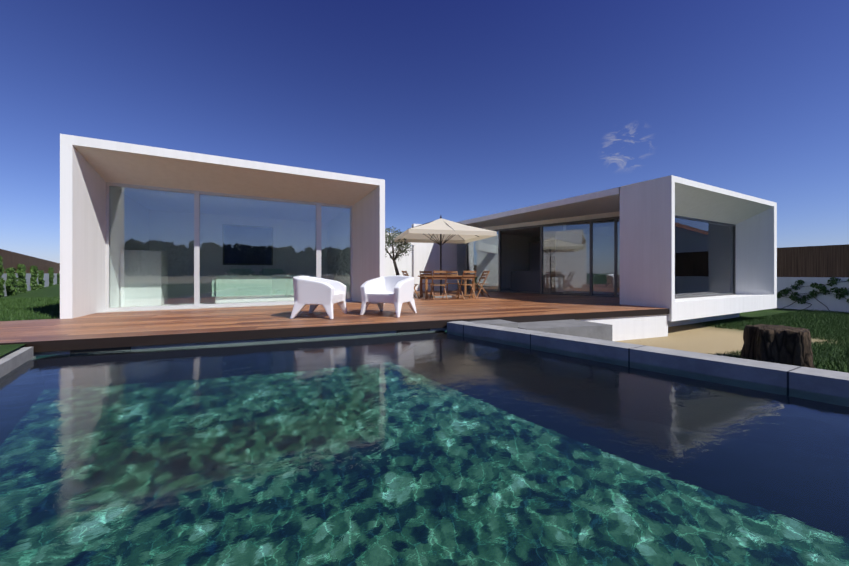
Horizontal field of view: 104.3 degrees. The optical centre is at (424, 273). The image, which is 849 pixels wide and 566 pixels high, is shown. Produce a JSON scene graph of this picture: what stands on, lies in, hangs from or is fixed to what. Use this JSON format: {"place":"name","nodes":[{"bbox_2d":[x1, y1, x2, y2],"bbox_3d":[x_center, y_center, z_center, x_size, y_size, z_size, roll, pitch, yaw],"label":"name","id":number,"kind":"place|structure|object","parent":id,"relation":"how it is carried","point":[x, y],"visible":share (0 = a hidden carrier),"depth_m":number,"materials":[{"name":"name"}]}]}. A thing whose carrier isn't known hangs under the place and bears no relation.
{"place":"outdoors","nodes":[
{"label":"outdoors","id":0,"kind":"place"},
{"bbox_2d":[0,296,59,320],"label":"lawn","id":1,"kind":"structure","parent":0,"point":[11,304],"depth_m":7.68,"materials":[{"name":"green plant"}]},
{"bbox_2d":[33,328,446,356],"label":"pool wall","id":2,"kind":"structure","parent":0,"point":[209,343],"depth_m":4.70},
{"bbox_2d":[70,347,130,353],"bbox_3d":[-4.082,0.978,4.178,0.600,0.065,0.040,0,0,-20],"label":"pool skimmer","id":3,"kind":"object","parent":2,"relation":"in","point":[100,350],"visible":0.43,"depth_m":4.16,"materials":[{"name":"black"}]},
{"bbox_2d":[396,329,429,332],"bbox_3d":[-0.186,0.978,5.584,0.600,0.065,0.040,0,0,-20],"label":"pool skimmer","id":4,"kind":"object","parent":2,"relation":"in","point":[403,331],"visible":0.43,"depth_m":5.56,"materials":[{"name":"black"}]},
{"bbox_2d":[0,284,848,372],"bbox_3d":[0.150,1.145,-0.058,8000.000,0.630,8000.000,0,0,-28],"label":"ground","id":5,"kind":"structure","parent":0,"point":[697,337],"depth_m":7.41,"materials":[{"name":"beige sand"}]},
{"bbox_2d":[0,255,59,297],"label":"hedge","id":6,"kind":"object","parent":5,"relation":"on","point":[14,286],"depth_m":13.88,"materials":[{"name":"green plant"}]},
{"bbox_2d":[1,273,59,296],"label":"perimeter wall","id":7,"kind":"structure","parent":5,"relation":"on","point":[45,278],"depth_m":16.07,"materials":[{"name":"grey concrete"}]},
{"bbox_2d":[0,249,59,272],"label":"reed fence","id":8,"kind":"object","parent":7,"relation":"on","point":[13,259],"visible":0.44,"depth_m":15.51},
{"bbox_2d":[0,290,668,352],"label":"deck","id":9,"kind":"structure","parent":5,"relation":"on","point":[45,335],"depth_m":5.68,"materials":[{"name":"brown wood"}]},
{"bbox_2d":[60,134,384,318],"bbox_3d":[-5.234,-0.840,10.076,6.160,3.300,6.250,0,0,-28],"label":"house frame","id":10,"kind":"object","parent":9,"relation":"on","point":[90,168],"visible":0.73,"depth_m":7.04,"materials":[{"name":"white paint"}]},
{"bbox_2d":[120,250,167,306],"bbox_3d":[-7.119,0.120,8.424,0.780,1.380,0.800,0,0,-28],"label":"bedroom cabinet","id":11,"kind":"object","parent":10,"relation":"on","point":[141,286],"depth_m":8.09,"materials":[{"name":"white"}]},
{"bbox_2d":[76,302,373,317],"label":"floor","id":12,"kind":"structure","parent":10,"relation":"attached to","point":[129,313],"depth_m":7.22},
{"bbox_2d":[98,301,356,312],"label":"pavilion sill","id":13,"kind":"structure","parent":10,"relation":"attached to","point":[199,307],"depth_m":7.86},
{"bbox_2d":[106,182,351,310],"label":"pavilion window frames","id":14,"kind":"structure","parent":10,"relation":"in","point":[197,245],"depth_m":7.95,"materials":[{"name":"grey metal"}]},
{"bbox_2d":[109,186,349,307],"bbox_3d":[-4.548,-0.585,8.487,5.340,2.670,0.020,0,0,-28],"label":"window glass","id":15,"kind":"object","parent":14,"relation":"in","point":[214,244],"visible":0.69,"depth_m":8.15,"materials":[{"name":"clear glass"}]},
{"bbox_2d":[110,186,349,306],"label":"interior wall","id":16,"kind":"structure","parent":10,"relation":"attached to","point":[239,222],"depth_m":10.64,"materials":[{"name":"white paint"}]},
{"bbox_2d":[223,224,272,264],"bbox_3d":[-6.144,-0.975,11.523,1.550,1.370,0.039,0,0,-28],"label":"television","id":17,"kind":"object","parent":10,"relation":"attached to","point":[255,244],"depth_m":11.49,"materials":[{"name":"black"}]},
{"bbox_2d":[212,268,296,303],"bbox_3d":[-5.189,0.325,10.258,2.190,0.970,2.670,0,0,-28],"label":"sofa","id":18,"kind":"object","parent":10,"relation":"on","point":[248,280],"depth_m":9.09,"materials":[{"name":"green"}]},
{"bbox_2d":[385,233,416,244],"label":"connecting beam","id":19,"kind":"structure","parent":10,"relation":"attached to","point":[413,243],"depth_m":14.51,"materials":[{"name":"white paint"}]},
{"bbox_2d":[290,276,346,318],"bbox_3d":[-1.991,0.425,6.294,0.797,0.770,0.865,0,0,4],"label":"lounge chair","id":20,"kind":"object","parent":9,"relation":"on","point":[315,292],"visible":1,"depth_m":5.89,"materials":[{"name":"white plastic"}]},
{"bbox_2d":[360,275,416,317],"bbox_3d":[-0.702,0.425,6.573,0.865,0.770,0.797,0,0,24],"label":"lounge chair","id":21,"kind":"object","parent":9,"relation":"on","point":[397,291],"visible":1,"depth_m":6.40,"materials":[{"name":"white plastic"}]},
{"bbox_2d":[385,226,413,274],"bbox_3d":[-1.134,-0.530,12.709,1.815,2.693,1.601,0,0,-28],"label":"olive tree","id":22,"kind":"object","parent":9,"relation":"on","point":[398,246],"depth_m":12.74,"materials":[{"name":"green plant"}]},
{"bbox_2d":[402,271,419,298],"bbox_3d":[-0.465,0.362,10.773,0.510,0.920,0.442,0,0,-20],"label":"dining chair","id":23,"kind":"object","parent":9,"relation":"on","point":[403,272],"visible":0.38,"depth_m":10.62,"materials":[{"name":"brown wood"}]},
{"bbox_2d":[419,271,434,296],"bbox_3d":[0.090,0.362,11.650,0.442,0.920,0.509,0,0,-14],"label":"dining chair","id":24,"kind":"object","parent":9,"relation":"on","point":[428,283],"visible":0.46,"depth_m":11.79,"materials":[{"name":"brown wood"}]},
{"bbox_2d":[430,270,447,299],"bbox_3d":[0.435,0.362,10.255,0.442,0.920,0.509,0,0,-14],"label":"dining chair","id":25,"kind":"object","parent":9,"relation":"on","point":[436,278],"visible":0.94,"depth_m":10.12,"materials":[{"name":"brown wood"}]},
{"bbox_2d":[431,295,451,297],"bbox_3d":[0.553,0.775,11.163,0.600,0.070,0.600,0,0,-14],"label":"parasol base","id":26,"kind":"object","parent":9,"relation":"on","point":[448,296],"visible":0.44,"depth_m":10.88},
{"bbox_2d":[418,275,476,298],"bbox_3d":[0.748,0.440,11.074,1.800,0.740,0.900,0,0,-14],"label":"dining table","id":27,"kind":"object","parent":9,"relation":"on","point":[426,278],"visible":0.85,"depth_m":10.80,"materials":[{"name":"brown wood"}]},
{"bbox_2d":[400,216,496,294],"bbox_3d":[0.553,-0.600,11.163,2.777,2.820,2.777,0,0,-14],"label":"parasol pole","id":28,"kind":"object","parent":9,"relation":"on","point":[440,243],"visible":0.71,"depth_m":11.14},
{"bbox_2d":[394,218,496,243],"bbox_3d":[0.553,-1.515,11.163,2.760,0.710,2.760,0,0,-14],"label":"patio umbrella","id":29,"kind":"object","parent":28,"relation":"attached to","point":[466,233],"visible":0.92,"depth_m":10.54,"materials":[{"name":"beige fabric"}]},
{"bbox_2d":[445,271,459,295],"bbox_3d":[1.012,0.362,11.880,0.442,0.920,0.510,0,0,-8],"label":"dining chair","id":30,"kind":"object","parent":9,"relation":"on","point":[452,283],"visible":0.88,"depth_m":11.97,"materials":[{"name":"brown wood"}]},
{"bbox_2d":[457,271,476,299],"bbox_3d":[1.352,0.362,10.504,0.442,0.920,0.510,0,0,-20],"label":"dining chair","id":31,"kind":"object","parent":9,"relation":"on","point":[473,278],"visible":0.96,"depth_m":10.40,"materials":[{"name":"brown wood"}]},
{"bbox_2d":[412,224,539,290],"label":"patio wall","id":32,"kind":"structure","parent":9,"relation":"on","point":[514,253],"depth_m":16.29,"materials":[{"name":"white paint"}]},
{"bbox_2d":[475,271,489,296],"bbox_3d":[1.948,0.362,11.423,0.509,0.920,0.442,0,0,-14],"label":"dining chair","id":33,"kind":"object","parent":9,"relation":"on","point":[486,275],"visible":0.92,"depth_m":11.42,"materials":[{"name":"brown wood"}]},
{"bbox_2d":[385,244,411,276],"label":"court wall","id":34,"kind":"structure","parent":5,"relation":"on","point":[404,263],"depth_m":17.28,"materials":[{"name":"white paint"}]},
{"bbox_2d":[0,330,848,565],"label":"swimming pool water","id":35,"kind":"structure","parent":5,"relation":"in","point":[437,448],"depth_m":1.74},
{"bbox_2d":[0,347,32,377],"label":"pool coping","id":36,"kind":"object","parent":35,"relation":"attached to","point":[13,360],"visible":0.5,"depth_m":3.46,"materials":[{"name":"concrete"}]},
{"bbox_2d":[469,319,611,340],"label":"garden steps","id":37,"kind":"structure","parent":5,"relation":"on","point":[586,329],"depth_m":5.86,"materials":[{"name":"concrete"}]},
{"bbox_2d":[457,175,671,321],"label":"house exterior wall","id":38,"kind":"structure","parent":5,"relation":"on","point":[644,208],"depth_m":8.30,"materials":[{"name":"white paint"}]},
{"bbox_2d":[511,240,557,292],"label":"kitchen units","id":39,"kind":"object","parent":38,"relation":"on","point":[529,280],"visible":0.42,"depth_m":15.50,"materials":[{"name":"grey"}]},
{"bbox_2d":[456,216,619,297],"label":"pavilion facade frames","id":40,"kind":"structure","parent":38,"relation":"attached to","point":[591,255],"depth_m":12.46,"materials":[{"name":"black metal"}]},
{"bbox_2d":[457,219,619,296],"bbox_3d":[4.326,-0.537,13.384,0.060,2.625,9.373,0,0,-45],"label":"door glass","id":41,"kind":"object","parent":40,"relation":"in","point":[476,260],"visible":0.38,"depth_m":12.50,"materials":[{"name":"clear glass"}]},
{"bbox_2d":[481,219,619,295],"bbox_3d":[6.101,-0.640,13.861,5.730,2.900,8.200,0,0,-28],"label":"pavilion interior","id":42,"kind":"object","parent":38,"relation":"in","point":[535,232],"depth_m":15.97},
{"bbox_2d":[483,211,619,229],"bbox_3d":[4.697,-2.005,13.153,0.300,0.171,8.592,0,0,-45],"label":"pavilion facade bulkhead","id":43,"kind":"object","parent":38,"relation":"attached to","point":[586,217],"visible":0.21,"depth_m":12.54,"materials":[{"name":"white paint"}]},
{"bbox_2d":[556,225,619,293],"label":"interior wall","id":44,"kind":"structure","parent":38,"relation":"on","point":[564,275],"depth_m":13.37,"materials":[{"name":"white paint"}]},
{"bbox_2d":[594,275,619,292],"bbox_3d":[7.506,0.385,12.739,1.800,0.650,0.900,0,0,-28],"label":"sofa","id":45,"kind":"object","parent":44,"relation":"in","point":[604,286],"depth_m":12.31,"materials":[{"name":"grey"}]},
{"bbox_2d":[672,175,776,320],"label":"exterior wall","id":46,"kind":"structure","parent":38,"relation":"attached to","point":[753,219],"depth_m":9.99,"materials":[{"name":"white paint"}]},
{"bbox_2d":[675,215,735,298],"bbox_3d":[7.955,-0.460,9.784,5.540,2.340,0.080,0,0,-28],"label":"window frame","id":47,"kind":"object","parent":46,"relation":"in","point":[734,256],"visible":0.48,"depth_m":10.76,"materials":[{"name":"black metal"}]},
{"bbox_2d":[675,217,733,296],"bbox_3d":[7.955,-0.460,9.784,5.460,2.240,0.020,0,0,-28],"label":"window","id":48,"kind":"structure","parent":47,"relation":"in","point":[704,257],"depth_m":10.08,"materials":[{"name":"clear glass"}]},
{"bbox_2d":[579,314,667,340],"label":"white wall","id":49,"kind":"structure","parent":5,"relation":"on","point":[637,327],"depth_m":7.34,"materials":[{"name":"white paint"}]},
{"bbox_2d":[447,321,848,397],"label":"pool coping","id":50,"kind":"object","parent":5,"relation":"on","point":[827,382],"visible":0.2,"depth_m":3.38,"materials":[{"name":"concrete"}]},
{"bbox_2d":[668,313,738,326],"bbox_3d":[7.724,1.335,10.165,5.930,0.451,1.050,0,0,-28],"label":"foundation","id":51,"kind":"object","parent":5,"relation":"on","point":[691,321],"depth_m":9.87,"materials":[{"name":"grey concrete"}]},
{"bbox_2d":[741,324,814,367],"bbox_3d":[5.700,1.174,5.362,0.817,0.612,0.922,0,0,43],"label":"tree stump","id":52,"kind":"object","parent":5,"relation":"on","point":[783,344],"visible":0.98,"depth_m":5.10,"materials":[{"name":"brown wood"}]},
{"bbox_2d":[777,277,848,311],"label":"perimeter wall","id":53,"kind":"structure","parent":5,"relation":"on","point":[830,301],"depth_m":13.03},
{"bbox_2d":[777,244,848,276],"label":"reed fence","id":54,"kind":"object","parent":53,"relation":"on","point":[821,261],"depth_m":13.10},
{"bbox_2d":[0,0,848,262],"label":"sky","id":55,"kind":"structure","parent":0,"point":[464,109],"materials":[{"name":"blue"}]},
{"bbox_2d":[563,223,606,293],"bbox_3d":[7.195,-0.630,14.017,3.650,2.880,0.150,0,0,-28],"label":"pavilion partition","id":56,"kind":"object","parent":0,"point":[576,227],"depth_m":13.39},
{"bbox_2d":[702,309,848,372],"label":"lawn","id":57,"kind":"structure","parent":0,"point":[835,317],"depth_m":8.87,"materials":[{"name":"green plant"}]},
{"bbox_2d":[777,277,848,310],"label":"shrub","id":58,"kind":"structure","parent":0,"point":[794,297],"depth_m":12.97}
]}

